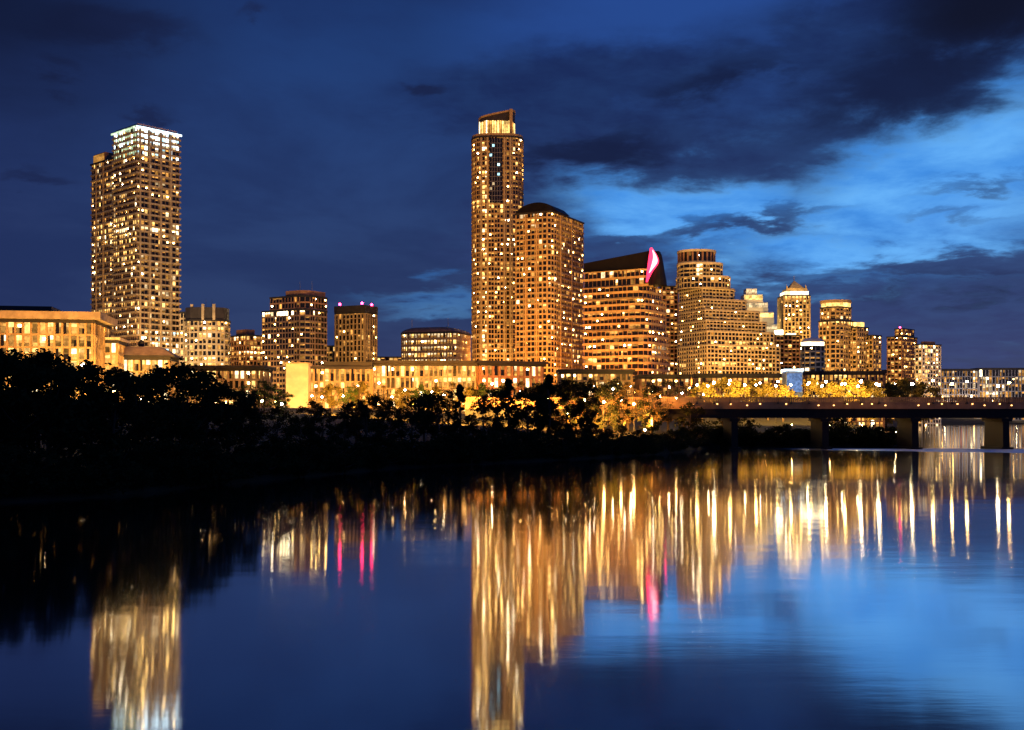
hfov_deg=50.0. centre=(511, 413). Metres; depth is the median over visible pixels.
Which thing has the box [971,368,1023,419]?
riverside block
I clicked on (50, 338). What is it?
window
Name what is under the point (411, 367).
window
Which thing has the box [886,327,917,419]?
red brick tower
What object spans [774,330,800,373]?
stepped block
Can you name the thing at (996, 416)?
road bridge
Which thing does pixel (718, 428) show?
waterside bush
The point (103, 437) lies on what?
broadleaf tree
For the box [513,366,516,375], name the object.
window
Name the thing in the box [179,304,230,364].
rounded office
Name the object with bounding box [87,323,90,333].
window
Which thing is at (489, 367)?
window
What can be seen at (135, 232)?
residential tower
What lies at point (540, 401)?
broadleaf tree
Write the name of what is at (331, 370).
window
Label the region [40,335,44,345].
window
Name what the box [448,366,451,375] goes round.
window
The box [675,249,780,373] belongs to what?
ziggurat tower
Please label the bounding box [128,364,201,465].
broadleaf tree
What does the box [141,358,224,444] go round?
broadleaf tree
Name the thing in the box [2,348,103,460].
broadleaf tree
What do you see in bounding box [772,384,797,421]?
street tree
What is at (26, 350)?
window
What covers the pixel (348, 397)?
street tree
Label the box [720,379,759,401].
street tree
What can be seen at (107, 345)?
window
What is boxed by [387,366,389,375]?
window
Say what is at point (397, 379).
window
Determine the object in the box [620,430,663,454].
waterside bush
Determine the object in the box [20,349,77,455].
broadleaf tree
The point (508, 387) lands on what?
conifer tree
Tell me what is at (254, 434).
broadleaf tree
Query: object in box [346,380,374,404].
street tree
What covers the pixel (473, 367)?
window
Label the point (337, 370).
window
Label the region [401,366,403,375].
window
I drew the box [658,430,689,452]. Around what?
waterside bush
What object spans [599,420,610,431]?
broadleaf tree
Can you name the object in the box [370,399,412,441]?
broadleaf tree
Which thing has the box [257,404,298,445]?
broadleaf tree
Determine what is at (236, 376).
building
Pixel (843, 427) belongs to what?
waterside bush
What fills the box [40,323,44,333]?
window
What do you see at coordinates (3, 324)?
window
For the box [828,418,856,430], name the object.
waterside bush
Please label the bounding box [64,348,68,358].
window
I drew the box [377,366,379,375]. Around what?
window
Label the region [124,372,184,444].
broadleaf tree
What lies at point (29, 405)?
broadleaf tree
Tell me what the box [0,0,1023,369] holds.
sky
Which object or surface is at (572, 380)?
street tree
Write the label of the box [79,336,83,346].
window
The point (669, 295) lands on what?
distant block
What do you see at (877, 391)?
street tree
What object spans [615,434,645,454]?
waterside bush
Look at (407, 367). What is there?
window
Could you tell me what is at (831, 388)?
street tree
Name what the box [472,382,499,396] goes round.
street tree
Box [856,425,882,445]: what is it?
waterside bush
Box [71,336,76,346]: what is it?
window
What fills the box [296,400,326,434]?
broadleaf tree
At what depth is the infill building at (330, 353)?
660.00 m
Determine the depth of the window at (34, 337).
301.70 m
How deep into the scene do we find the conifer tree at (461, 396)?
205.51 m
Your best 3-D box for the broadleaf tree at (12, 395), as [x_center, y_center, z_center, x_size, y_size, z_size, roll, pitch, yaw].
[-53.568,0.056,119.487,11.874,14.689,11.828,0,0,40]
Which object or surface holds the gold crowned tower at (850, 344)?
on the ground
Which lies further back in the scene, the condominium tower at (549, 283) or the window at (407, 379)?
the condominium tower at (549, 283)
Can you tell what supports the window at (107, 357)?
in the stone annexe
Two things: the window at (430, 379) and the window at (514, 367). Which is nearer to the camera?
the window at (430, 379)
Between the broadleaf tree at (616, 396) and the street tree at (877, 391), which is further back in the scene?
the street tree at (877, 391)
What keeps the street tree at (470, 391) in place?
on the ground
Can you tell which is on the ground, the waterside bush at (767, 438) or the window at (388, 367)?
the waterside bush at (767, 438)
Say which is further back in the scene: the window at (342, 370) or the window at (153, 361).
the window at (342, 370)
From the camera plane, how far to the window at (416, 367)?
389.95 m
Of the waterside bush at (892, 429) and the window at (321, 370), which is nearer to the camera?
the waterside bush at (892, 429)
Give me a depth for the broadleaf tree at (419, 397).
213.78 m
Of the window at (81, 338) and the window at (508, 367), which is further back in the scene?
the window at (508, 367)
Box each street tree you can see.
[308,388,323,406]
[318,382,342,411]
[337,386,358,406]
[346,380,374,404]
[378,385,394,404]
[389,387,414,412]
[406,383,428,410]
[427,385,449,407]
[440,382,460,413]
[453,385,478,411]
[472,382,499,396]
[492,384,504,394]
[513,381,527,395]
[523,382,542,394]
[556,376,584,394]
[588,378,606,421]
[597,377,630,396]
[688,382,719,422]
[708,376,739,396]
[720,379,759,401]
[741,378,768,418]
[749,382,777,419]
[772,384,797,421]
[801,377,828,401]
[819,381,846,418]
[835,377,871,424]
[846,379,884,427]
[885,380,908,428]
[889,377,917,399]
[906,381,942,427]
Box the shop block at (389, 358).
[378,357,400,359]
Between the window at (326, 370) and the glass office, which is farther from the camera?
the glass office
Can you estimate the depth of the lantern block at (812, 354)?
640.50 m
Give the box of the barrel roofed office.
[401,327,470,359]
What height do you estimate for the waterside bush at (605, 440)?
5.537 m
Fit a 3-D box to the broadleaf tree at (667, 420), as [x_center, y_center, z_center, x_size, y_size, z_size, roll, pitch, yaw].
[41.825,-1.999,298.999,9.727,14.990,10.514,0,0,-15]
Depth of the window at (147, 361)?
330.54 m
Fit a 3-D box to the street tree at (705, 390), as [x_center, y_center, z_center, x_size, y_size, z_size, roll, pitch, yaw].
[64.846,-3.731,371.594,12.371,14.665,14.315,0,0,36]
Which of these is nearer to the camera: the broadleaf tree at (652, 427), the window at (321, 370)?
the broadleaf tree at (652, 427)
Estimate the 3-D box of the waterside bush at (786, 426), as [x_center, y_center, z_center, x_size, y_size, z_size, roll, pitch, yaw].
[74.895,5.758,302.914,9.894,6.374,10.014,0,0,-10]
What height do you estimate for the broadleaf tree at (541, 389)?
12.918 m
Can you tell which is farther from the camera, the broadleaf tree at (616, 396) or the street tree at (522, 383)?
the street tree at (522, 383)
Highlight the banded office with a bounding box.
[582,248,669,396]
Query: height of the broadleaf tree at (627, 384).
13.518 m
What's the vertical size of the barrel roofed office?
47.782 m
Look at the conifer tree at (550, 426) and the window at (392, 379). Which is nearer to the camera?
the conifer tree at (550, 426)
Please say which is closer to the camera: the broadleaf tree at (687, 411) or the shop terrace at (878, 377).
the broadleaf tree at (687, 411)
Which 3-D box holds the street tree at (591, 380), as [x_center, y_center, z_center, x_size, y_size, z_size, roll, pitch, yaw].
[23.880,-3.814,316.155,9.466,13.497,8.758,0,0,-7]
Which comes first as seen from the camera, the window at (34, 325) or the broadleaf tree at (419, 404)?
the broadleaf tree at (419, 404)
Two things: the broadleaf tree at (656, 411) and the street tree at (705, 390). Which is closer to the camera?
the broadleaf tree at (656, 411)
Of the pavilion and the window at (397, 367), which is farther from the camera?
the window at (397, 367)
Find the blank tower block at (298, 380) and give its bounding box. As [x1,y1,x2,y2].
[285,362,311,407]
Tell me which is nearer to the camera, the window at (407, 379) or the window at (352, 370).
the window at (352, 370)
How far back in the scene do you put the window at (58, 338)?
302.73 m
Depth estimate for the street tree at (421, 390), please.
313.92 m
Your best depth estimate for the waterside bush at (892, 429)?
302.15 m
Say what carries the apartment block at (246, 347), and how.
on the ground
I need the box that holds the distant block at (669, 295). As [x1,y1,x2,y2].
[659,286,677,373]
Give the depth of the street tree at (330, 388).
298.13 m
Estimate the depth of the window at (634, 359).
563.92 m
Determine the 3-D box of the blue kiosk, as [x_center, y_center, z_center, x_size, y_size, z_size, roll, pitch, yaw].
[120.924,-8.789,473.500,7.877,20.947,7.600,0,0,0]
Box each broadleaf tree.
[0,348,60,447]
[0,348,77,450]
[0,379,14,430]
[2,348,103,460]
[2,353,36,442]
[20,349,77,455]
[20,359,123,458]
[45,371,100,432]
[62,363,161,451]
[86,369,174,446]
[86,408,129,447]
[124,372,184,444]
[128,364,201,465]
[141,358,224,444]
[170,378,227,444]
[176,369,245,454]
[197,388,260,451]
[219,403,262,444]
[232,402,270,451]
[234,385,252,397]
[248,380,277,412]
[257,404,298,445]
[270,389,294,409]
[279,415,315,445]
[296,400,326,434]
[303,405,343,448]
[325,411,363,449]
[337,399,374,442]
[345,400,386,444]
[366,392,396,432]
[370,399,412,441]
[392,396,437,440]
[408,392,439,440]
[416,391,464,437]
[434,389,461,430]
[462,394,504,439]
[479,387,519,426]
[503,389,551,433]
[518,381,560,426]
[542,379,594,440]
[550,392,567,421]
[556,382,600,428]
[564,399,581,429]
[569,381,603,434]
[588,393,610,429]
[590,384,622,429]
[599,391,630,433]
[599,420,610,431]
[611,396,633,436]
[620,382,642,430]
[635,384,667,432]
[635,385,673,432]
[657,380,679,429]
[665,381,706,425]
[673,401,708,437]
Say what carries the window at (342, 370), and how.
in the gallery hall
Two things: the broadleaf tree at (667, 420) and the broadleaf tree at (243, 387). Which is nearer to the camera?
the broadleaf tree at (243, 387)
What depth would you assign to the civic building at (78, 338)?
302.36 m
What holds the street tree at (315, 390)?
on the ground
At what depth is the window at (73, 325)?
303.47 m
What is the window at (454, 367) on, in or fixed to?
in the colonnaded hall
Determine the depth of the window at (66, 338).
303.10 m
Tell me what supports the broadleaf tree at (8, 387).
on the ground
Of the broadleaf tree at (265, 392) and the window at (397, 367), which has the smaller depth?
the broadleaf tree at (265, 392)
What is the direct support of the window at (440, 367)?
in the colonnaded hall
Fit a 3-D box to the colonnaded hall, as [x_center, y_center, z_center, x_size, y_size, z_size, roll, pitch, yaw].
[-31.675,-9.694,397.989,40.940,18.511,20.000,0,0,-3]
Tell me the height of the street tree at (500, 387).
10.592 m
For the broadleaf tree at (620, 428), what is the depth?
255.91 m
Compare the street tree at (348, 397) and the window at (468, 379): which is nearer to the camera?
the street tree at (348, 397)
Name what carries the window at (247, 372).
in the building at (236, 376)
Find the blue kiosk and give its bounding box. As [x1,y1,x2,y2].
[781,369,803,396]
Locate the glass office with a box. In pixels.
[261,290,327,407]
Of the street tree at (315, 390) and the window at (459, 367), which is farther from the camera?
the window at (459, 367)
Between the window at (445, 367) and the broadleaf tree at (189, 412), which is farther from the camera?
the window at (445, 367)
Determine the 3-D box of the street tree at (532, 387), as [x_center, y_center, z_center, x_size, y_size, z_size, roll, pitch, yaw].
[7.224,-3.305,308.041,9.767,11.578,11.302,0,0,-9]
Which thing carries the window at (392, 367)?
in the colonnaded hall
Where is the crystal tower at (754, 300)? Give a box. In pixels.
[741,289,776,331]
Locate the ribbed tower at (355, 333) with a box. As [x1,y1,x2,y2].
[334,302,377,361]
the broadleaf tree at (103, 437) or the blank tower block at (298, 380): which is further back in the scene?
the blank tower block at (298, 380)
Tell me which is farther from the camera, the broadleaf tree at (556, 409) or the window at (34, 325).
the window at (34, 325)
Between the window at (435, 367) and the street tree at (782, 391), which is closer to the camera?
the street tree at (782, 391)
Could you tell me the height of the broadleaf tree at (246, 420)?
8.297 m
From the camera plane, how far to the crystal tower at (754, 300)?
903.00 m
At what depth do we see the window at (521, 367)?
395.71 m
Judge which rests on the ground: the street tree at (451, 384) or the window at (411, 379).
the street tree at (451, 384)
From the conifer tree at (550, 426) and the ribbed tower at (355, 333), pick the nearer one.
the conifer tree at (550, 426)
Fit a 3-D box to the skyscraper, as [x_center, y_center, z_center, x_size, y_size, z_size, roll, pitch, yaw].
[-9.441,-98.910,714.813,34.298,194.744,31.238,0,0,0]
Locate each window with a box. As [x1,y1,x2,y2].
[1,322,5,332]
[1,335,5,345]
[9,322,13,332]
[9,335,13,345]
[17,322,21,332]
[17,335,21,345]
[24,322,29,332]
[24,335,29,345]
[24,348,29,355]
[32,322,36,332]
[32,335,36,345]
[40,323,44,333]
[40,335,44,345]
[48,323,52,333]
[48,335,52,345]
[56,323,60,333]
[56,336,60,346]
[56,348,60,356]
[64,323,68,333]
[64,336,68,346]
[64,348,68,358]
[71,323,76,333]
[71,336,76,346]
[71,349,76,358]
[79,323,83,333]
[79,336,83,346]
[79,349,83,358]
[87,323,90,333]
[87,336,90,346]
[87,349,90,359]
[105,343,109,351]
[105,355,109,362]
[124,360,126,370]
[128,360,132,370]
[134,360,138,370]
[146,360,149,370]
[152,360,155,369]
[229,371,232,378]
[246,371,249,378]
[315,369,317,380]
[320,369,322,380]
[325,369,328,380]
[330,369,333,380]
[336,369,338,380]
[341,369,343,380]
[346,369,348,380]
[351,369,354,380]
[357,369,359,380]
[362,369,364,380]
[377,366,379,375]
[382,366,384,375]
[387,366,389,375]
[387,378,389,387]
[391,366,394,375]
[391,378,394,387]
[396,366,398,375]
[396,378,398,387]
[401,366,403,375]
[406,366,408,375]
[406,378,408,387]
[410,366,413,375]
[410,378,413,387]
[415,366,417,375]
[420,366,422,375]
[425,366,427,375]
[429,366,432,375]
[429,378,432,387]
[434,366,436,375]
[439,366,441,375]
[444,366,446,375]
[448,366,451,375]
[453,366,455,375]
[458,366,460,375]
[463,366,465,375]
[467,366,470,375]
[467,378,470,386]
[472,366,474,375]
[488,366,491,374]
[488,378,491,386]
[507,366,509,375]
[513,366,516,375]
[513,378,516,387]
[520,366,522,375]
[632,357,637,361]
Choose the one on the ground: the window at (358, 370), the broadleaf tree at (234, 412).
the broadleaf tree at (234, 412)
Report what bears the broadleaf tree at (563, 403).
on the ground
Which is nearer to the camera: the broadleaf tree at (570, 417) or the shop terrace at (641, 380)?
the broadleaf tree at (570, 417)
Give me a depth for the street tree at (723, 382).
392.06 m
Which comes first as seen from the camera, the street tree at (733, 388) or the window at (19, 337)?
the window at (19, 337)
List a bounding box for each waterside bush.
[559,428,597,455]
[590,431,620,454]
[598,428,633,455]
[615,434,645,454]
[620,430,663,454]
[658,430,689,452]
[667,426,698,449]
[704,418,740,435]
[707,425,722,444]
[738,418,761,434]
[757,431,778,444]
[763,425,790,445]
[772,423,800,444]
[794,428,810,444]
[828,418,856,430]
[832,424,860,443]
[844,425,877,446]
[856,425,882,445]
[865,425,889,441]
[876,425,896,446]
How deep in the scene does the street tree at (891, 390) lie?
615.23 m
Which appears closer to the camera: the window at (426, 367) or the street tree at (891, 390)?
the window at (426, 367)
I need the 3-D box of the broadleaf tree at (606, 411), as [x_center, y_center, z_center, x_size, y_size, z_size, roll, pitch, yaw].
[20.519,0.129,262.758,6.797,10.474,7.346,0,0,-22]
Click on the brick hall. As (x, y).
(498, 373)
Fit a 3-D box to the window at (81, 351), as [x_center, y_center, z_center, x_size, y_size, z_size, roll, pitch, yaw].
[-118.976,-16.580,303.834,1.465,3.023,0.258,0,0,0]
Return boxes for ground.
[0,408,1023,502]
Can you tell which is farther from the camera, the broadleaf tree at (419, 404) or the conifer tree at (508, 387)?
the conifer tree at (508, 387)
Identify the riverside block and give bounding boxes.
[941,369,979,418]
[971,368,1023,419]
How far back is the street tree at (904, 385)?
668.70 m
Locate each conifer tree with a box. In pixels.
[451,384,470,434]
[498,378,520,435]
[533,374,562,439]
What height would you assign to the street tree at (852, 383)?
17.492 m
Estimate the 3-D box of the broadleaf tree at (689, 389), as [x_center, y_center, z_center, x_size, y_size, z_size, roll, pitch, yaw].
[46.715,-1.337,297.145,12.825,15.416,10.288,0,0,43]
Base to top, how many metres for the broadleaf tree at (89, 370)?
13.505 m
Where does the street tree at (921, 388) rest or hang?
on the ground
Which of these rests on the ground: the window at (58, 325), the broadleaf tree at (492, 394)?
the broadleaf tree at (492, 394)
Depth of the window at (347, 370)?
380.27 m
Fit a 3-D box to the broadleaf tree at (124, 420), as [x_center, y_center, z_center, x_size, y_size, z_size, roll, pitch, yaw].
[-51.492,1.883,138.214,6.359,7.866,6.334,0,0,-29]
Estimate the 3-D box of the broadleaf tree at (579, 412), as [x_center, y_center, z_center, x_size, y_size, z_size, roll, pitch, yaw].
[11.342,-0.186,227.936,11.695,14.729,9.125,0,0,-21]
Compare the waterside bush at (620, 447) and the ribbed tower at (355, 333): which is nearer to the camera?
the waterside bush at (620, 447)
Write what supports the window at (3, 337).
in the civic building at (78, 338)
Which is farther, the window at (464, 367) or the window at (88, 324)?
the window at (464, 367)
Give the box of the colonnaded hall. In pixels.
[366,360,476,410]
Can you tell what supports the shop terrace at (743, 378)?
on the ground
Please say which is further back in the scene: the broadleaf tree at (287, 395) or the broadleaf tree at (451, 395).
the broadleaf tree at (287, 395)
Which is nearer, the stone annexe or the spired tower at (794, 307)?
the stone annexe
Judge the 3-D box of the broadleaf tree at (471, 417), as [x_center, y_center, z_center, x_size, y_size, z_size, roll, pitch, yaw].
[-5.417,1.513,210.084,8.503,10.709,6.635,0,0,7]
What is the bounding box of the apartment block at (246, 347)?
[230,329,261,364]
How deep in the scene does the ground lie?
220.43 m
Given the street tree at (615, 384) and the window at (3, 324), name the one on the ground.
the street tree at (615, 384)
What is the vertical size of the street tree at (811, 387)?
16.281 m
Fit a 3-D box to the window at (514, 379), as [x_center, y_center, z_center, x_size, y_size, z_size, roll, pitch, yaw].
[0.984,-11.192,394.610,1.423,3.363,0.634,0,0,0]
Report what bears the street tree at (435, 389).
on the ground
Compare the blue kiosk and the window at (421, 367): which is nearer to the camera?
the window at (421, 367)
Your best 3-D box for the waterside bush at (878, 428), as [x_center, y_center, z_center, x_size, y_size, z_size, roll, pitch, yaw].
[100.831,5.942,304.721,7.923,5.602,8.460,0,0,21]
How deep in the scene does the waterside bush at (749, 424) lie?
315.31 m
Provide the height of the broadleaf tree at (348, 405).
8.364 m
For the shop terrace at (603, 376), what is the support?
on the ground
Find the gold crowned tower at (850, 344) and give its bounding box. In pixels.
[818,299,881,370]
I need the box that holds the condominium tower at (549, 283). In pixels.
[514,202,584,395]
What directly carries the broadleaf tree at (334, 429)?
on the ground
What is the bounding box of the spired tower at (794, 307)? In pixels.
[777,281,810,345]
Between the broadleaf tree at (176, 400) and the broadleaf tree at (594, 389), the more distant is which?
the broadleaf tree at (594, 389)
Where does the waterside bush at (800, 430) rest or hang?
on the ground
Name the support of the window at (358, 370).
in the gallery hall
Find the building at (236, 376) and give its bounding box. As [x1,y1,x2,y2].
[179,365,274,407]
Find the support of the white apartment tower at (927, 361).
on the ground
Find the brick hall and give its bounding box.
[475,360,548,396]
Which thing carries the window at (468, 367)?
in the colonnaded hall
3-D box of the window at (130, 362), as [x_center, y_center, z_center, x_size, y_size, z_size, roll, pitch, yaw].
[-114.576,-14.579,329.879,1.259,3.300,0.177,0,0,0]
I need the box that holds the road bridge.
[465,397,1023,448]
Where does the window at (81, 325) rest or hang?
in the civic building at (78, 338)
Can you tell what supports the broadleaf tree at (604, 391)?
on the ground
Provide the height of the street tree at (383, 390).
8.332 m
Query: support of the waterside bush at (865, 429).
on the ground
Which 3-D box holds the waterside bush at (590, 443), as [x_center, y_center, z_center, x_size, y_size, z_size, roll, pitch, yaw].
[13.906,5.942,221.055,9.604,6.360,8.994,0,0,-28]
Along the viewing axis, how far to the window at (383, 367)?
389.38 m
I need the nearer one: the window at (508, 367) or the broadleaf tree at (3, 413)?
the broadleaf tree at (3, 413)
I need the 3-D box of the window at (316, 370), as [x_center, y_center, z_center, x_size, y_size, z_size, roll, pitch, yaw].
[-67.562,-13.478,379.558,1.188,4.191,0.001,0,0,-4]
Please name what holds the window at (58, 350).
in the civic building at (78, 338)
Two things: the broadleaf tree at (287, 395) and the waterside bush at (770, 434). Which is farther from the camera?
the waterside bush at (770, 434)
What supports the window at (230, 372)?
in the building at (236, 376)
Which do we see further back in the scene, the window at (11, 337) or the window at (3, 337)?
the window at (11, 337)
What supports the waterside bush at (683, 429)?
on the ground
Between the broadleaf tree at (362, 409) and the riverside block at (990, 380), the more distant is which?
the riverside block at (990, 380)
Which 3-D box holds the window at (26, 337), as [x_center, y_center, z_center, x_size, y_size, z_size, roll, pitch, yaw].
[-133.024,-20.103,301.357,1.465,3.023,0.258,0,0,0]
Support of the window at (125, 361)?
in the pavilion
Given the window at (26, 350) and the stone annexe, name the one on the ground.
the stone annexe
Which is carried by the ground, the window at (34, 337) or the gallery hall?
the gallery hall
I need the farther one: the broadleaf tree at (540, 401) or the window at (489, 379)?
the window at (489, 379)
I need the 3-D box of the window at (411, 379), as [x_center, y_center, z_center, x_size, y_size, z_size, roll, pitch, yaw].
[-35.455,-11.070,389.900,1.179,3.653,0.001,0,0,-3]
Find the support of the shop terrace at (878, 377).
on the ground
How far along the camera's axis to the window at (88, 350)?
304.14 m
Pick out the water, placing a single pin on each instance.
(798, 588)
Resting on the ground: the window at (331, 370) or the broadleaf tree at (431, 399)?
the broadleaf tree at (431, 399)
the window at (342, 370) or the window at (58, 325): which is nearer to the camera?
the window at (58, 325)
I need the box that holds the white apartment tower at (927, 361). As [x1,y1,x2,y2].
[914,341,941,424]
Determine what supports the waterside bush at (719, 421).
on the ground
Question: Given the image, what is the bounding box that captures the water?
[0,424,1023,729]
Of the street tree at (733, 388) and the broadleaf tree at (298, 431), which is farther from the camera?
the street tree at (733, 388)
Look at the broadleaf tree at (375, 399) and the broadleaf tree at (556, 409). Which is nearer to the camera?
the broadleaf tree at (375, 399)
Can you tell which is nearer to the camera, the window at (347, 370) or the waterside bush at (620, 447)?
the waterside bush at (620, 447)
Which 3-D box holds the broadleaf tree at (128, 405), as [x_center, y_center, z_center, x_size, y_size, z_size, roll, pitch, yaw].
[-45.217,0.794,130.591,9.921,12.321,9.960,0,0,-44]
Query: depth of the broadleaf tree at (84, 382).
138.05 m
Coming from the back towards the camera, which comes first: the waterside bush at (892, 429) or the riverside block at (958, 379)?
the riverside block at (958, 379)
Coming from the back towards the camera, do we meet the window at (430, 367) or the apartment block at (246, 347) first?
the apartment block at (246, 347)
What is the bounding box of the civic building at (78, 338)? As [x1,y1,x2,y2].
[0,306,117,398]
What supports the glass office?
on the ground
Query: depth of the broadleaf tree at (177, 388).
153.18 m
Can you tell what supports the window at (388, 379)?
in the colonnaded hall
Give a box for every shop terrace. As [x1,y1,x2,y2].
[556,369,634,401]
[633,374,692,400]
[691,374,781,401]
[803,371,886,428]
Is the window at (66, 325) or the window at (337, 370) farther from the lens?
the window at (337, 370)
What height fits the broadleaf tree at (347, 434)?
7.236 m
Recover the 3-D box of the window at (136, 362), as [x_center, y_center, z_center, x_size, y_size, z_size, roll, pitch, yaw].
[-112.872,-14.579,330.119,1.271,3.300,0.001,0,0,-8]
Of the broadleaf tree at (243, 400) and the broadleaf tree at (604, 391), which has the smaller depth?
the broadleaf tree at (243, 400)
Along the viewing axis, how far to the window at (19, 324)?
301.04 m
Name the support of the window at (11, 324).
in the civic building at (78, 338)
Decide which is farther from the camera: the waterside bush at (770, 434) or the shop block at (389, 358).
the shop block at (389, 358)
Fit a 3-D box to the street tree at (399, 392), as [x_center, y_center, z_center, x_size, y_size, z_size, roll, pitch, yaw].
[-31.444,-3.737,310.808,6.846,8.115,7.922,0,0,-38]
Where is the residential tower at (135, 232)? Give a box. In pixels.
[90,123,181,364]
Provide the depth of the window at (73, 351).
303.47 m
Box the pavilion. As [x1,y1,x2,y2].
[123,340,183,401]
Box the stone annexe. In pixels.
[105,337,129,399]
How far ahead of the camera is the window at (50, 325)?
302.44 m
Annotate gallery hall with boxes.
[311,362,373,407]
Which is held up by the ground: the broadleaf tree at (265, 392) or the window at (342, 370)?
the broadleaf tree at (265, 392)
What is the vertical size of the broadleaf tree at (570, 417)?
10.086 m
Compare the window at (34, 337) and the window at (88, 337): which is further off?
the window at (88, 337)
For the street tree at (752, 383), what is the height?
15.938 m
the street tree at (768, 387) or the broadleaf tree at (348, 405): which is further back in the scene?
the street tree at (768, 387)
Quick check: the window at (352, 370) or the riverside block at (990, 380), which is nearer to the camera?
the window at (352, 370)
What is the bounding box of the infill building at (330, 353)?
[327,345,333,361]
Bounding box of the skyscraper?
[471,109,523,360]
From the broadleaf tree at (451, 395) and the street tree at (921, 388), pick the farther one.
the street tree at (921, 388)
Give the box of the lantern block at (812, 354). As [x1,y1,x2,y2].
[800,338,824,370]
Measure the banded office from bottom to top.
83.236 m
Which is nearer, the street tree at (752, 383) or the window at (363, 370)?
the window at (363, 370)
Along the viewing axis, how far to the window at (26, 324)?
301.33 m

